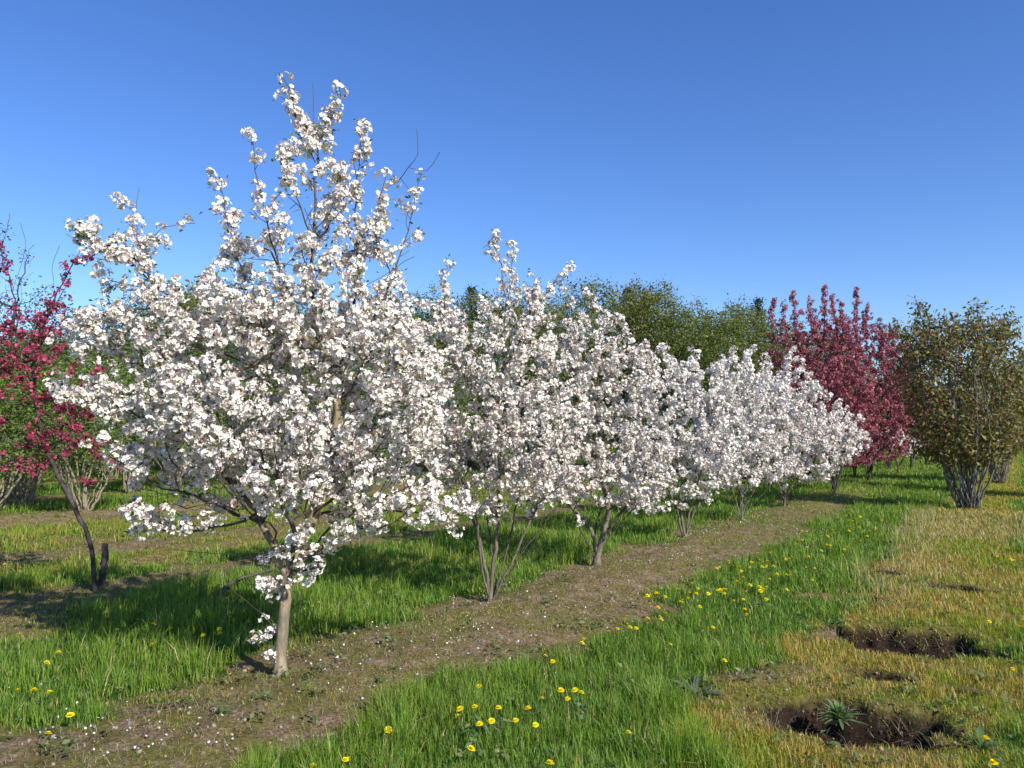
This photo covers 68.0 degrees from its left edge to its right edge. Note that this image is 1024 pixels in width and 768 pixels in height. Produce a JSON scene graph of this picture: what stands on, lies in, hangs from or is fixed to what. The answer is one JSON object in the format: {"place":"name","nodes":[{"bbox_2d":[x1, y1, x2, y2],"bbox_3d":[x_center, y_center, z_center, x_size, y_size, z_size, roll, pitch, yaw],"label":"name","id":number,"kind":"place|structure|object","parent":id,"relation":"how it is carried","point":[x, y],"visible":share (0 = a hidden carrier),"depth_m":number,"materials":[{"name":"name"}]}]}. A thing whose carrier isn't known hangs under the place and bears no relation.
{"place":"outdoors","nodes":[
{"label":"outdoors","id":0,"kind":"place"},
{"bbox_2d":[68,443,84,464],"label":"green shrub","id":1,"kind":"object","parent":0,"point":[74,458],"visible":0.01,"depth_m":33.96,"materials":[{"name":"green plant"}]},
{"bbox_2d":[0,445,1023,767],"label":"grass","id":2,"kind":"structure","parent":0,"point":[660,695],"depth_m":6.16,"materials":[{"name":"green plant"}]},
{"bbox_2d":[0,433,1023,767],"bbox_3d":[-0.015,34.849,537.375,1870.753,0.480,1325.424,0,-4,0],"label":"ground","id":3,"kind":"structure","parent":0,"point":[866,639],"depth_m":5.65,"materials":[{"name":"soil"}]},
{"bbox_2d":[0,347,41,463],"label":"green shrub","id":4,"kind":"object","parent":3,"relation":"on","point":[11,410],"visible":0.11,"depth_m":15.92,"materials":[{"name":"green plant"}]},
{"bbox_2d":[0,346,85,512],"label":"green shrub","id":5,"kind":"object","parent":3,"relation":"on","point":[8,428],"visible":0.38,"depth_m":14.23,"materials":[{"name":"green plant"}]},
{"bbox_2d":[0,223,85,421],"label":"sparse tree","id":6,"kind":"object","parent":3,"relation":"on","point":[13,316],"visible":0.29,"depth_m":17.49,"materials":[{"name":"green plant"}]},
{"bbox_2d":[0,326,88,504],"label":"green shrub","id":7,"kind":"object","parent":3,"relation":"on","point":[23,494],"visible":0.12,"depth_m":16.40,"materials":[{"name":"green plant"}]},
{"bbox_2d":[3,320,86,424],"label":"tree","id":8,"kind":"object","parent":3,"relation":"on","point":[32,346],"visible":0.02,"depth_m":31.57,"materials":[{"name":"green plant"}]},
{"bbox_2d":[0,337,91,497],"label":"green shrub","id":9,"kind":"object","parent":3,"relation":"on","point":[16,493],"visible":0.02,"depth_m":18.52,"materials":[{"name":"green plant"}]},
{"bbox_2d":[25,381,73,482],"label":"green shrub","id":10,"kind":"object","parent":3,"relation":"on","point":[40,471],"depth_m":22.99,"materials":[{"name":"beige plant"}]},
{"bbox_2d":[0,213,123,591],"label":"crabapple tree","id":11,"kind":"object","parent":3,"relation":"on","point":[41,323],"visible":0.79,"depth_m":7.64,"materials":[{"name":"red plant"}]},
{"bbox_2d":[66,712,74,729],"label":"dandelion","id":12,"kind":"object","parent":3,"relation":"on","point":[70,714],"visible":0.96,"depth_m":4.00,"materials":[{"name":"yellow plant"}]},
{"bbox_2d":[0,342,161,510],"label":"green shrub","id":13,"kind":"object","parent":3,"relation":"on","point":[83,504],"visible":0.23,"depth_m":14.60,"materials":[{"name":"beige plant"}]},
{"bbox_2d":[42,330,154,470],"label":"tree","id":14,"kind":"object","parent":3,"relation":"on","point":[88,361],"visible":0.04,"depth_m":29.51,"materials":[{"name":"green plant"}]},
{"bbox_2d":[97,543,108,589],"bbox_3d":[-4.163,1.867,7.725,0.106,0.489,0.088,0,-4,0],"label":"cut stub","id":15,"kind":"object","parent":3,"relation":"on","point":[103,568],"visible":0.94,"depth_m":7.70,"materials":[{"name":"brown plant"}]},
{"bbox_2d":[75,368,154,479],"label":"green shrub","id":16,"kind":"object","parent":3,"relation":"on","point":[110,475],"visible":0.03,"depth_m":24.97,"materials":[{"name":"green plant"}]},
{"bbox_2d":[84,338,177,492],"bbox_3d":[-9.863,0.769,19.676,2.601,4.118,2.684,1,-4,-11],"label":"green shrub","id":17,"kind":"object","parent":3,"relation":"on","point":[126,477],"visible":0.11,"depth_m":19.44,"materials":[{"name":"green plant"}]},
{"bbox_2d":[90,282,232,463],"bbox_3d":[-13.662,-0.372,30.148,5.908,7.715,5.437,-1,-4,21],"label":"tree","id":18,"kind":"object","parent":3,"relation":"on","point":[144,312],"visible":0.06,"depth_m":29.26,"materials":[{"name":"green plant"}]},
{"bbox_2d":[122,362,225,487],"bbox_3d":[-9.439,1.060,21.363,2.999,3.756,3.016,-2,-4,31],"label":"green shrub","id":19,"kind":"object","parent":3,"relation":"on","point":[176,472],"visible":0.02,"depth_m":21.21,"materials":[{"name":"green plant"}]},
{"bbox_2d":[146,330,229,475],"bbox_3d":[-11.624,0.644,27.097,3.371,5.336,3.478,2,-4,-33],"label":"green shrub","id":20,"kind":"object","parent":3,"relation":"on","point":[195,351],"visible":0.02,"depth_m":26.93,"materials":[{"name":"green plant"}]},
{"bbox_2d":[196,621,227,633],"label":"weed","id":21,"kind":"object","parent":3,"relation":"on","point":[212,628],"visible":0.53,"depth_m":5.95,"materials":[{"name":"green plant"}]},
{"bbox_2d":[139,276,303,444],"bbox_3d":[-12.257,-0.509,33.150,7.540,8.361,7.961,1,-4,-8],"label":"tree","id":22,"kind":"object","parent":3,"relation":"on","point":[198,299],"visible":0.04,"depth_m":31.71,"materials":[{"name":"green plant"}]},
{"bbox_2d":[189,343,277,483],"bbox_3d":[-8.392,0.778,22.762,2.931,4.497,2.840,0,-4,-8],"label":"green shrub","id":23,"kind":"object","parent":3,"relation":"on","point":[225,421],"visible":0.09,"depth_m":22.69,"materials":[{"name":"green plant"}]},
{"bbox_2d":[213,569,276,605],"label":"fallen branch","id":24,"kind":"object","parent":3,"relation":"on","point":[224,588],"visible":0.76,"depth_m":7.70,"materials":[{"name":"brown wood"}]},
{"bbox_2d":[37,71,480,677],"bbox_3d":[-1.708,-0.087,5.176,2.819,3.972,1.901,-2,-4,27],"label":"crabapple tree","id":25,"kind":"object","parent":3,"relation":"on","point":[327,441],"visible":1,"depth_m":4.84,"materials":[{"name":"white plant"}]},
{"bbox_2d":[231,335,313,467],"bbox_3d":[-9.736,0.623,30.556,3.774,5.790,3.657,2,-4,-29],"label":"green shrub","id":26,"kind":"object","parent":3,"relation":"on","point":[276,381],"visible":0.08,"depth_m":30.35,"materials":[{"name":"green plant"}]},
{"bbox_2d":[209,299,362,459],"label":"tree","id":27,"kind":"object","parent":3,"relation":"on","point":[298,311],"visible":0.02,"depth_m":33.51,"materials":[{"name":"green plant"}]},
{"bbox_2d":[252,370,343,482],"bbox_3d":[-6.537,1.137,23.470,3.118,3.905,3.136,0,-4,5],"label":"green shrub","id":28,"kind":"object","parent":3,"relation":"on","point":[299,471],"visible":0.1,"depth_m":23.21,"materials":[{"name":"green plant"}]},
{"bbox_2d":[296,315,370,405],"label":"tree","id":29,"kind":"object","parent":3,"relation":"on","point":[321,352],"visible":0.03,"depth_m":35.00,"materials":[{"name":"green plant"}]},
{"bbox_2d":[304,350,367,456],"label":"green shrub","id":30,"kind":"object","parent":3,"relation":"on","point":[338,384],"visible":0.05,"depth_m":31.41,"materials":[{"name":"green plant"}]},
{"bbox_2d":[332,359,400,462],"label":"green shrub","id":31,"kind":"object","parent":3,"relation":"on","point":[374,416],"visible":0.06,"depth_m":24.50,"materials":[{"name":"green plant"}]},
{"bbox_2d":[340,290,402,463],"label":"tree","id":32,"kind":"object","parent":3,"relation":"on","point":[370,358],"visible":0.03,"depth_m":33.77,"materials":[{"name":"green plant"}]},
{"bbox_2d":[385,726,391,732],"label":"dandelion","id":33,"kind":"object","parent":3,"relation":"on","point":[388,728],"visible":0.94,"depth_m":3.75,"materials":[{"name":"yellow plant"}]},
{"bbox_2d":[359,281,495,469],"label":"tree","id":34,"kind":"object","parent":3,"relation":"on","point":[431,316],"visible":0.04,"depth_m":31.82,"materials":[{"name":"green plant"}]},
{"bbox_2d":[398,356,483,474],"bbox_3d":[-2.602,0.935,26.134,3.650,4.545,3.629,1,-4,-22],"label":"green shrub","id":35,"kind":"object","parent":3,"relation":"on","point":[462,399],"visible":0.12,"depth_m":25.88,"materials":[{"name":"green plant"}]},
{"bbox_2d":[17,481,882,765],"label":"fallen petals","id":36,"kind":"object","parent":3,"relation":"on","point":[387,644],"visible":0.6,"depth_m":5.33,"materials":[{"name":"white plant"}]},
{"bbox_2d":[456,706,465,723],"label":"dandelion","id":37,"kind":"object","parent":3,"relation":"on","point":[459,708],"visible":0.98,"depth_m":4.02,"materials":[{"name":"yellow plant"}]},
{"bbox_2d":[437,385,501,466],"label":"green shrub","id":38,"kind":"object","parent":3,"relation":"on","point":[470,463],"visible":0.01,"depth_m":33.93,"materials":[{"name":"green plant"}]},
{"bbox_2d":[466,745,474,763],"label":"dandelion","id":39,"kind":"object","parent":3,"relation":"on","point":[470,747],"visible":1,"depth_m":3.54,"materials":[{"name":"yellow plant"}]},
{"bbox_2d":[459,284,482,446],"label":"conifer","id":40,"kind":"object","parent":3,"relation":"on","point":[469,304],"visible":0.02,"depth_m":46.30,"materials":[{"name":"green plant"}]},
{"bbox_2d":[476,721,482,731],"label":"dandelion","id":41,"kind":"object","parent":3,"relation":"on","point":[479,723],"visible":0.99,"depth_m":3.80,"materials":[{"name":"yellow plant"}]},
{"bbox_2d":[365,229,603,601],"bbox_3d":[-0.254,0.282,7.176,2.269,3.516,1.978,0,-4,0],"label":"crabapple tree","id":42,"kind":"object","parent":3,"relation":"on","point":[496,440],"visible":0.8,"depth_m":7.00,"materials":[{"name":"white plant"}]},
{"bbox_2d":[462,715,506,737],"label":"weed","id":43,"kind":"object","parent":3,"relation":"on","point":[477,719],"visible":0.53,"depth_m":3.96,"materials":[{"name":"green plant"}]},
{"bbox_2d":[488,718,494,734],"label":"dandelion","id":44,"kind":"object","parent":3,"relation":"on","point":[491,720],"visible":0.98,"depth_m":3.85,"materials":[{"name":"yellow plant"}]},
{"bbox_2d":[417,286,578,466],"bbox_3d":[-0.782,-0.340,32.755,7.062,7.971,6.688,2,-4,-26],"label":"tree","id":45,"kind":"object","parent":3,"relation":"on","point":[516,312],"visible":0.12,"depth_m":32.66,"materials":[{"name":"green plant"}]},
{"bbox_2d":[466,338,541,473],"bbox_3d":[-0.324,0.665,28.115,3.524,5.407,3.415,-2,-4,25],"label":"green shrub","id":46,"kind":"object","parent":3,"relation":"on","point":[502,469],"visible":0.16,"depth_m":27.93,"materials":[{"name":"green plant"}]},
{"bbox_2d":[0,507,1022,767],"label":"straw","id":47,"kind":"object","parent":3,"relation":"on","point":[466,641],"visible":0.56,"depth_m":5.75,"materials":[{"name":"beige plant"}]},
{"bbox_2d":[0,498,1022,767],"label":"soil clods","id":48,"kind":"object","parent":3,"relation":"on","point":[276,720],"visible":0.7,"depth_m":4.88,"materials":[{"name":"brown soil"}]},
{"bbox_2d":[0,476,1023,767],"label":"ground cover","id":49,"kind":"object","parent":3,"relation":"on","point":[470,742],"visible":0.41,"depth_m":4.93,"materials":[{"name":"green plant"}]},
{"bbox_2d":[479,277,557,455],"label":"tree","id":50,"kind":"object","parent":3,"relation":"on","point":[527,451],"depth_m":35.90,"materials":[{"name":"green plant"}]},
{"bbox_2d":[524,706,531,732],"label":"dandelion","id":51,"kind":"object","parent":3,"relation":"on","point":[528,707],"visible":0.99,"depth_m":4.01,"materials":[{"name":"yellow plant"}]},
{"bbox_2d":[532,722,538,738],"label":"dandelion","id":52,"kind":"object","parent":3,"relation":"on","point":[535,724],"visible":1,"depth_m":3.80,"materials":[{"name":"yellow plant"}]},
{"bbox_2d":[545,760,554,766],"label":"dandelion","id":53,"kind":"object","parent":3,"relation":"on","point":[551,762],"visible":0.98,"depth_m":3.35,"materials":[{"name":"yellow plant"}]},
{"bbox_2d":[509,304,594,462],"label":"tree","id":54,"kind":"object","parent":3,"relation":"on","point":[559,374],"visible":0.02,"depth_m":33.32,"materials":[{"name":"green plant"}]},
{"bbox_2d":[557,687,564,701],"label":"dandelion","id":55,"kind":"object","parent":3,"relation":"on","point":[560,689],"visible":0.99,"depth_m":4.31,"materials":[{"name":"yellow plant"}]},
{"bbox_2d":[522,354,613,464],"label":"green shrub","id":56,"kind":"object","parent":3,"relation":"on","point":[553,402],"visible":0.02,"depth_m":29.64,"materials":[{"name":"green plant"}]},
{"bbox_2d":[515,271,683,475],"bbox_3d":[2.979,-0.376,26.770,6.174,7.300,5.848,-1,-4,15],"label":"tree","id":57,"kind":"object","parent":3,"relation":"on","point":[645,301],"visible":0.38,"depth_m":26.46,"materials":[{"name":"green plant"}]},
{"bbox_2d":[506,285,707,565],"bbox_3d":[1.061,0.481,8.943,2.378,3.329,1.879,0,-4,0],"label":"crabapple tree","id":58,"kind":"object","parent":3,"relation":"on","point":[601,464],"visible":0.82,"depth_m":8.81,"materials":[{"name":"white plant"}]},
{"bbox_2d":[616,286,636,343],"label":"conifer","id":59,"kind":"object","parent":3,"relation":"on","point":[626,297],"visible":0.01,"depth_m":44.32,"materials":[{"name":"green plant"}]},
{"bbox_2d":[626,730,631,755],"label":"dandelion","id":60,"kind":"object","parent":3,"relation":"on","point":[628,731],"visible":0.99,"depth_m":3.67,"materials":[{"name":"yellow plant"}]},
{"bbox_2d":[573,298,699,471],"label":"tree","id":61,"kind":"object","parent":3,"relation":"on","point":[645,332],"visible":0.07,"depth_m":28.63,"materials":[{"name":"green plant"}]},
{"bbox_2d":[622,278,684,357],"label":"tree","id":62,"kind":"object","parent":3,"relation":"on","point":[658,299],"depth_m":42.29,"materials":[{"name":"green plant"}]},
{"bbox_2d":[611,342,753,537],"bbox_3d":[2.350,0.811,11.072,2.154,2.899,1.865,0,-4,0],"label":"crabapple tree","id":63,"kind":"object","parent":3,"relation":"on","point":[686,439],"visible":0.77,"depth_m":10.98,"materials":[{"name":"white plant"}]},
{"bbox_2d":[663,390,711,464],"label":"green shrub","id":64,"kind":"object","parent":3,"relation":"on","point":[677,436],"visible":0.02,"depth_m":33.06,"materials":[{"name":"green plant"}]},
{"bbox_2d":[627,290,763,477],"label":"tree","id":65,"kind":"object","parent":3,"relation":"on","point":[715,339],"visible":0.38,"depth_m":25.33,"materials":[{"name":"green plant"}]},
{"bbox_2d":[666,674,728,703],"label":"weed","id":66,"kind":"object","parent":3,"relation":"on","point":[694,683],"visible":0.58,"depth_m":4.57,"materials":[{"name":"green plant"}]},
{"bbox_2d":[664,298,811,472],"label":"tree","id":67,"kind":"object","parent":3,"relation":"on","point":[764,327],"visible":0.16,"depth_m":27.21,"materials":[{"name":"green plant"}]},
{"bbox_2d":[713,293,768,433],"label":"tree","id":68,"kind":"object","parent":3,"relation":"on","point":[742,314],"visible":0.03,"depth_m":42.35,"materials":[{"name":"green plant"}]},
{"bbox_2d":[685,344,803,518],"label":"crabapple tree","id":69,"kind":"object","parent":3,"relation":"on","point":[766,450],"visible":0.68,"depth_m":13.26,"materials":[{"name":"white plant"}]},
{"bbox_2d":[733,297,769,457],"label":"conifer","id":70,"kind":"object","parent":3,"relation":"on","point":[758,301],"visible":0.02,"depth_m":44.23,"materials":[{"name":"green plant"}]},
{"bbox_2d":[727,345,863,506],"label":"crabapple tree","id":71,"kind":"object","parent":3,"relation":"on","point":[836,433],"visible":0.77,"depth_m":15.33,"materials":[{"name":"white plant"}]},
{"bbox_2d":[743,329,854,454],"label":"tree","id":72,"kind":"object","parent":3,"relation":"on","point":[820,355],"visible":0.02,"depth_m":37.37,"materials":[{"name":"green plant"}]},
{"bbox_2d":[777,348,846,473],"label":"crabapple tree","id":73,"kind":"object","parent":3,"relation":"on","point":[832,400],"visible":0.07,"depth_m":24.36,"materials":[{"name":"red plant"}]},
{"bbox_2d":[761,284,880,489],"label":"crabapple tree","id":74,"kind":"object","parent":3,"relation":"on","point":[814,337],"visible":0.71,"depth_m":20.73,"materials":[{"name":"red plant"}]},
{"bbox_2d":[802,403,872,492],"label":"crabapple tree","id":75,"kind":"object","parent":3,"relation":"on","point":[849,422],"visible":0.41,"depth_m":19.01,"materials":[{"name":"white plant"}]},
{"bbox_2d":[817,698,867,729],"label":"weed","id":76,"kind":"object","parent":3,"relation":"on","point":[839,714],"visible":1,"depth_m":4.26,"materials":[{"name":"green plant"}]},
{"bbox_2d":[810,359,884,477],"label":"crabapple tree","id":77,"kind":"object","parent":3,"relation":"on","point":[855,468],"visible":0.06,"depth_m":25.92,"materials":[{"name":"red plant"}]},
{"bbox_2d":[830,357,887,443],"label":"tree","id":78,"kind":"object","parent":3,"relation":"on","point":[878,387],"visible":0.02,"depth_m":43.15,"materials":[{"name":"green plant"}]},
{"bbox_2d":[818,286,926,480],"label":"crabapple tree","id":79,"kind":"object","parent":3,"relation":"on","point":[881,354],"visible":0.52,"depth_m":23.01,"materials":[{"name":"red plant"}]},
{"bbox_2d":[852,368,912,468],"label":"crabapple tree","id":80,"kind":"object","parent":3,"relation":"on","point":[891,428],"visible":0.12,"depth_m":30.97,"materials":[{"name":"red plant"}]},
{"bbox_2d":[856,324,916,449],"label":"tree","id":81,"kind":"object","parent":3,"relation":"on","point":[879,363],"visible":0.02,"depth_m":60.21,"materials":[{"name":"green plant"}]},
{"bbox_2d":[878,376,924,454],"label":"green shrub","id":82,"kind":"object","parent":3,"relation":"on","point":[901,424],"depth_m":47.59,"materials":[{"name":"green plant"}]},
{"bbox_2d":[878,424,925,472],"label":"crabapple tree","id":83,"kind":"object","parent":3,"relation":"on","point":[910,449],"visible":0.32,"depth_m":27.98,"materials":[{"name":"white plant"}]},
{"bbox_2d":[878,340,944,466],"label":"crabapple tree","id":84,"kind":"object","parent":3,"relation":"on","point":[911,460],"visible":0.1,"depth_m":31.01,"materials":[{"name":"red plant"}]},
{"bbox_2d":[896,377,949,466],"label":"crabapple tree","id":85,"kind":"object","parent":3,"relation":"on","point":[926,461],"visible":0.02,"depth_m":33.98,"materials":[{"name":"red plant"}]},
{"bbox_2d":[878,295,1023,509],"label":"olive shrub","id":86,"kind":"object","parent":3,"relation":"on","point":[956,444],"visible":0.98,"depth_m":15.37,"materials":[{"name":"green plant"}]},
{"bbox_2d":[942,348,1023,483],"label":"olive shrub","id":87,"kind":"object","parent":3,"relation":"on","point":[999,476],"visible":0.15,"depth_m":23.19,"materials":[{"name":"green plant"}]},
{"bbox_2d":[957,723,1014,755],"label":"weed","id":88,"kind":"object","parent":3,"relation":"on","point":[980,732],"visible":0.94,"depth_m":3.76,"materials":[{"name":"green plant"}]},
{"bbox_2d":[968,668,1017,684],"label":"weed","id":89,"kind":"object","parent":3,"relation":"on","point":[980,673],"visible":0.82,"depth_m":4.86,"materials":[{"name":"green plant"}]},
{"bbox_2d":[989,759,997,767],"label":"dandelion","id":90,"kind":"object","parent":3,"relation":"on","point":[994,762],"visible":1,"depth_m":3.43,"materials":[{"name":"yellow plant"}]},
{"bbox_2d":[0,0,1023,422],"label":"sky","id":91,"kind":"structure","parent":0,"point":[768,149],"materials":[{"name":"blue"}]}
]}

